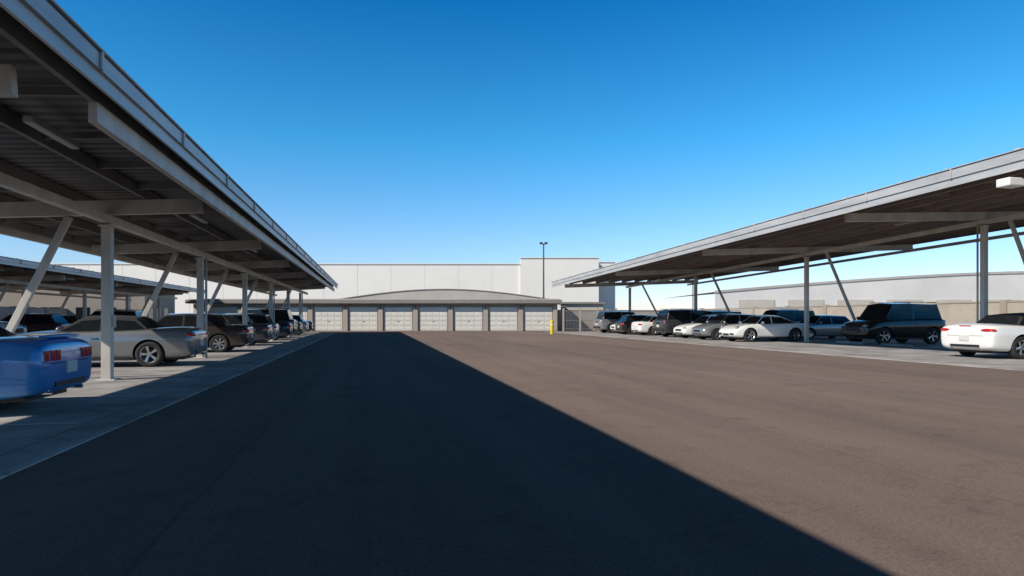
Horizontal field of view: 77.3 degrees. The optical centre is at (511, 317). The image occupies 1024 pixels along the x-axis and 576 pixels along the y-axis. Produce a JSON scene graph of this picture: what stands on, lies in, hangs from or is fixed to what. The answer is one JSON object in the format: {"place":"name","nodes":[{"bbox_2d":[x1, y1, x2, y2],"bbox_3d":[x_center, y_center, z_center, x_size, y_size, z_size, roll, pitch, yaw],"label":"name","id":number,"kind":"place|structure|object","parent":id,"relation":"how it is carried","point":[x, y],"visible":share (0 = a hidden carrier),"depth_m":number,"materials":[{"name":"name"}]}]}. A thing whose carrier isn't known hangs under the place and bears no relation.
{"place":"outdoors","nodes":[
{"label":"outdoors","id":0,"kind":"place"},
{"bbox_2d":[62,315,83,323],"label":"parked car","id":1,"kind":"object","parent":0,"point":[71,319],"depth_m":39.40,"materials":[{"name":"brown paint"}]},
{"bbox_2d":[0,286,174,321],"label":"walls","id":2,"kind":"structure","parent":0,"point":[48,301],"depth_m":62.34,"materials":[{"name":"beige paint"}]},
{"bbox_2d":[33,307,167,319],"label":"windows","id":3,"kind":"structure","parent":2,"relation":"attached to","point":[79,310],"depth_m":62.56,"materials":[{"name":"glass"}]},
{"bbox_2d":[0,333,332,471],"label":"concrete pavement","id":4,"kind":"structure","parent":0,"point":[20,444],"depth_m":10.21,"materials":[{"name":"grey concrete"}]},
{"bbox_2d":[0,326,91,403],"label":"coupe car","id":5,"kind":"object","parent":4,"relation":"on","point":[33,367],"visible":1,"depth_m":8.47,"materials":[{"name":"blue paint"}]},
{"bbox_2d":[17,315,208,366],"bbox_3d":[-10.910,0.610,17.301,4.720,1.360,2.220,0,0,-12],"label":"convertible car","id":6,"kind":"object","parent":4,"relation":"on","point":[145,341],"visible":0.62,"depth_m":16.72,"materials":[{"name":"grey paint"}]},
{"bbox_2d":[0,0,337,380],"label":"carport","id":7,"kind":"object","parent":4,"relation":"on","point":[106,157],"visible":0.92,"depth_m":12.21,"materials":[{"name":"metal"}]},
{"bbox_2d":[157,313,254,352],"bbox_3d":[-12.331,0.560,24.125,4.786,1.460,2.160,0,0,-13],"label":"parked car","id":8,"kind":"object","parent":4,"relation":"on","point":[224,334],"visible":0.44,"depth_m":23.66,"materials":[{"name":"brown paint"}]},
{"bbox_2d":[221,314,273,345],"bbox_3d":[-13.631,0.560,29.573,4.786,1.460,2.160,0,0,-12],"label":"parked car","id":9,"kind":"object","parent":4,"relation":"on","point":[263,332],"visible":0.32,"depth_m":29.20,"materials":[{"name":"paint"}]},
{"bbox_2d":[226,313,279,342],"bbox_3d":[-14.049,0.530,32.522,4.136,1.520,2.100,0,0,-13],"label":"hatchback car","id":10,"kind":"object","parent":4,"relation":"on","point":[259,318],"visible":0.16,"depth_m":32.23,"materials":[{"name":"silver paint"}]},
{"bbox_2d":[247,308,297,337],"bbox_3d":[-15.909,0.352,39.690,4.890,1.875,2.300,0,0,-12],"label":"suv","id":11,"kind":"object","parent":4,"relation":"on","point":[283,314],"visible":0.21,"depth_m":39.26,"materials":[{"name":"paint"}]},
{"bbox_2d":[275,319,293,339],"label":"parked car","id":12,"kind":"object","parent":4,"relation":"on","point":[285,329],"visible":0.25,"depth_m":36.33,"materials":[{"name":"blue paint"}]},
{"bbox_2d":[290,321,303,335],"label":"parked car","id":13,"kind":"object","parent":4,"relation":"on","point":[300,326],"visible":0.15,"depth_m":43.79,"materials":[{"name":"black paint"}]},
{"bbox_2d":[292,315,308,334],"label":"hatchback car","id":14,"kind":"object","parent":4,"relation":"on","point":[299,318],"visible":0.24,"depth_m":46.76,"materials":[{"name":"silver paint"}]},
{"bbox_2d":[307,321,313,331],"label":"parked car","id":15,"kind":"object","parent":4,"relation":"on","point":[311,323],"visible":0.16,"depth_m":50.92,"materials":[{"name":"paint"}]},
{"bbox_2d":[56,264,520,312],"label":"block","id":16,"kind":"structure","parent":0,"point":[351,280],"depth_m":120.00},
{"bbox_2d":[50,257,599,263],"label":"parapet cap","id":17,"kind":"object","parent":16,"relation":"on","point":[386,263],"visible":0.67,"depth_m":119.80,"materials":[{"name":"grey metal"}]},
{"bbox_2d":[193,304,552,330],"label":"walls","id":18,"kind":"structure","parent":0,"point":[194,308],"depth_m":62.25,"materials":[{"name":"beige paint"}]},
{"bbox_2d":[185,300,561,304],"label":"garage roof fascia","id":19,"kind":"structure","parent":18,"relation":"on","point":[557,302],"depth_m":61.45,"materials":[{"name":"grey metal"}]},
{"bbox_2d":[238,305,521,307],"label":"wall lights","id":20,"kind":"object","parent":18,"relation":"attached to","point":[239,306],"depth_m":61.86,"materials":[{"name":"brown metal"}]},
{"bbox_2d":[209,307,551,330],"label":"doors","id":21,"kind":"structure","parent":18,"relation":"attached to","point":[430,323],"depth_m":62.16,"materials":[{"name":"paint"}]},
{"bbox_2d":[211,306,552,306],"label":"door heads","id":22,"kind":"object","parent":21,"relation":"attached to","point":[389,306],"depth_m":62.12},
{"bbox_2d":[204,304,556,330],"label":"pilasters","id":23,"kind":"object","parent":18,"relation":"attached to","point":[415,319],"visible":0.69,"depth_m":61.98,"materials":[{"name":"beige paint"}]},
{"bbox_2d":[188,299,559,299],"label":"roof","id":24,"kind":"structure","parent":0,"point":[387,299],"depth_m":61.70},
{"bbox_2d":[0,330,1023,575],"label":"asphalt road","id":25,"kind":"structure","parent":0,"point":[450,454],"depth_m":5.42,"materials":[{"name":"grey asphalt"}]},
{"bbox_2d":[0,321,26,334],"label":"suv","id":26,"kind":"object","parent":25,"relation":"on","point":[21,329],"visible":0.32,"depth_m":29.73,"materials":[{"name":"white paint"}]},
{"bbox_2d":[0,308,66,319],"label":"wall","id":27,"kind":"structure","parent":25,"relation":"on","point":[5,312],"depth_m":55.90,"materials":[{"name":"grey concrete"}]},
{"bbox_2d":[0,306,66,313],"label":"coping and piers","id":28,"kind":"object","parent":25,"relation":"on","point":[45,308],"visible":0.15,"depth_m":57.61,"materials":[{"name":"beige paint"}]},
{"bbox_2d":[0,313,70,332],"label":"hatchback car","id":29,"kind":"object","parent":25,"relation":"on","point":[33,322],"visible":0.34,"depth_m":33.62,"materials":[{"name":"black paint"}]},
{"bbox_2d":[0,256,204,320],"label":"carport","id":30,"kind":"object","parent":25,"relation":"on","point":[18,274],"visible":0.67,"depth_m":40.61,"materials":[{"name":"metal"}]},
{"bbox_2d":[90,309,142,315],"bbox_3d":[-28.933,0.352,45.837,4.890,1.875,2.300,0,0,-13],"label":"suv","id":31,"kind":"object","parent":25,"relation":"on","point":[129,312],"depth_m":45.42,"materials":[{"name":"black paint"}]},
{"bbox_2d":[340,289,548,298],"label":"arched roof building","id":32,"kind":"structure","parent":25,"relation":"on","point":[444,294],"depth_m":84.00,"materials":[{"name":"beige paint"}]},
{"bbox_2d":[0,332,1023,478],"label":"concrete gutter","id":33,"kind":"object","parent":25,"relation":"on","point":[18,468],"visible":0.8,"depth_m":10.38,"materials":[{"name":"grey concrete"}]},
{"bbox_2d":[0,332,1023,425],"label":"parking stall markings","id":34,"kind":"object","parent":25,"relation":"on","point":[265,355],"visible":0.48,"depth_m":13.30,"materials":[{"name":"paint"}]},
{"bbox_2d":[539,242,547,298],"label":"street lamp","id":35,"kind":"object","parent":25,"relation":"on","point":[543,265],"visible":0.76,"depth_m":77.91,"materials":[{"name":"metal"}]},
{"bbox_2d":[550,320,553,333],"bbox_3d":[3.150,0.740,50.500,0.268,1.120,0.268,0,0,-12],"label":"yellow bollard","id":36,"kind":"object","parent":25,"relation":"on","point":[551,326],"visible":0.97,"depth_m":50.38,"materials":[{"name":"yellow metal"}]},
{"bbox_2d":[562,308,616,330],"bbox_3d":[7.400,0.200,61.000,5.180,2.200,0.180,0,0,0],"label":"metal fence","id":37,"kind":"object","parent":25,"relation":"on","point":[576,320],"visible":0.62,"depth_m":60.97,"materials":[{"name":"metal"}]},
{"bbox_2d":[557,311,658,329],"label":"wall","id":38,"kind":"structure","parent":25,"relation":"on","point":[571,315],"depth_m":64.86,"materials":[{"name":"grey concrete"}]},
{"bbox_2d":[557,309,667,310],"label":"coping and piers","id":39,"kind":"object","parent":25,"relation":"on","point":[612,310],"visible":0.27,"depth_m":65.65,"materials":[{"name":"beige paint"}]},
{"bbox_2d":[700,300,1023,314],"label":"coping and piers","id":40,"kind":"object","parent":25,"relation":"on","point":[1002,306],"visible":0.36,"depth_m":47.39,"materials":[{"name":"beige paint"}]},
{"bbox_2d":[706,302,1023,324],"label":"wall","id":41,"kind":"structure","parent":25,"relation":"on","point":[955,313],"depth_m":41.18,"materials":[{"name":"beige concrete"}]},
{"bbox_2d":[0,0,1023,309],"label":"sky","id":42,"kind":"structure","parent":0,"point":[369,131],"materials":[{"name":"blue"}]},
{"bbox_2d":[520,258,614,309],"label":"block","id":43,"kind":"structure","parent":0,"point":[555,269],"depth_m":119.50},
{"bbox_2d":[559,302,605,309],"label":"utility shed","id":44,"kind":"structure","parent":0,"point":[581,305],"depth_m":66.00,"materials":[{"name":"beige paint"}]},
{"bbox_2d":[561,332,1023,368],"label":"concrete pavement","id":45,"kind":"structure","parent":0,"point":[921,350],"depth_m":26.73,"materials":[{"name":"grey concrete"}]},
{"bbox_2d":[593,311,635,332],"bbox_3d":[9.513,0.352,54.596,4.890,1.875,2.300,0,0,-12],"label":"suv","id":46,"kind":"object","parent":45,"relation":"on","point":[604,321],"visible":0.36,"depth_m":53.57,"materials":[{"name":"silver paint"}]},
{"bbox_2d":[610,324,659,333],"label":"parked car","id":47,"kind":"object","parent":45,"relation":"on","point":[612,326],"visible":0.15,"depth_m":51.33,"materials":[{"name":"white paint"}]},
{"bbox_2d":[615,315,656,334],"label":"hatchback car","id":48,"kind":"object","parent":45,"relation":"on","point":[623,324],"visible":0.45,"depth_m":48.35,"materials":[{"name":"black paint"}]},
{"bbox_2d":[631,315,656,335],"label":"parked car","id":49,"kind":"object","parent":45,"relation":"on","point":[644,326],"visible":0.45,"depth_m":45.96,"materials":[{"name":"white paint"}]},
{"bbox_2d":[652,309,707,336],"bbox_3d":[12.047,0.352,43.072,4.890,1.875,2.300,0,0,-13],"label":"suv","id":50,"kind":"object","parent":45,"relation":"on","point":[665,322],"visible":0.4,"depth_m":42.07,"materials":[{"name":"paint"}]},
{"bbox_2d":[673,315,715,338],"bbox_3d":[12.691,0.560,40.480,4.786,1.460,2.160,0,0,-13],"label":"parked car","id":51,"kind":"object","parent":45,"relation":"on","point":[683,330],"visible":0.38,"depth_m":39.75,"materials":[{"name":"white paint"}]},
{"bbox_2d":[705,310,741,314],"bbox_3d":[16.130,0.352,51.137,4.890,1.875,2.300,0,0,-14],"label":"suv","id":52,"kind":"object","parent":45,"relation":"on","point":[713,312],"depth_m":50.52,"materials":[{"name":"black paint"}]},
{"bbox_2d":[691,314,759,339],"bbox_3d":[12.764,0.530,37.700,4.136,1.520,2.100,0,0,-12],"label":"hatchback car","id":53,"kind":"object","parent":45,"relation":"on","point":[711,328],"visible":0.44,"depth_m":36.98,"materials":[{"name":"silver paint"}]},
{"bbox_2d":[719,315,803,341],"bbox_3d":[13.734,0.569,34.929,4.636,1.442,2.290,0,0,-13],"label":"sports car","id":54,"kind":"object","parent":45,"relation":"on","point":[754,327],"visible":0.92,"depth_m":34.18,"materials":[{"name":"white paint"}]},
{"bbox_2d":[552,147,1023,341],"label":"carport","id":55,"kind":"object","parent":45,"relation":"on","point":[984,197],"visible":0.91,"depth_m":27.75,"materials":[{"name":"paint"}]},
{"bbox_2d":[762,309,814,322],"bbox_3d":[17.956,0.352,42.835,4.890,1.875,2.300,0,0,-11],"label":"suv","id":56,"kind":"object","parent":45,"relation":"on","point":[795,315],"visible":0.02,"depth_m":42.15,"materials":[{"name":"black paint"}]},
{"bbox_2d":[797,315,849,338],"bbox_3d":[18.783,0.560,38.850,4.786,1.460,2.160,0,0,-13],"label":"parked car","id":57,"kind":"object","parent":45,"relation":"on","point":[829,326],"visible":0.41,"depth_m":38.06,"materials":[{"name":"blue paint"}]},
{"bbox_2d":[768,338,953,349],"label":"wheel stops","id":58,"kind":"object","parent":45,"relation":"on","point":[887,344],"visible":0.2,"depth_m":29.41,"materials":[{"name":"concrete"}]},
{"bbox_2d":[841,302,945,343],"bbox_3d":[18.787,0.264,31.610,4.494,2.051,2.438,0,0,-12],"label":"suv","id":59,"kind":"object","parent":45,"relation":"on","point":[879,323],"visible":0.97,"depth_m":30.80,"materials":[{"name":"black paint"}]},
{"bbox_2d":[940,313,1023,358],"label":"convertible car","id":60,"kind":"object","parent":45,"relation":"on","point":[999,333],"visible":1,"depth_m":20.07,"materials":[{"name":"white paint"}]},
{"label":"ground","id":61,"kind":"structure","parent":0,"visible":0},
{"bbox_2d":[670,273,1023,308],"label":"shell","id":62,"kind":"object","parent":61,"relation":"on","point":[963,287],"visible":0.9,"depth_m":82.00},
{"bbox_2d":[715,271,1023,292],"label":"roof rim","id":63,"kind":"object","parent":62,"relation":"attached to","point":[869,279],"visible":0.88,"depth_m":81.87,"materials":[{"name":"grey metal"}]},
{"bbox_2d":[738,300,1018,307],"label":"roller doors","id":64,"kind":"structure","parent":62,"relation":"attached to","point":[754,303],"depth_m":81.90,"materials":[{"name":"beige paint"}]}
]}

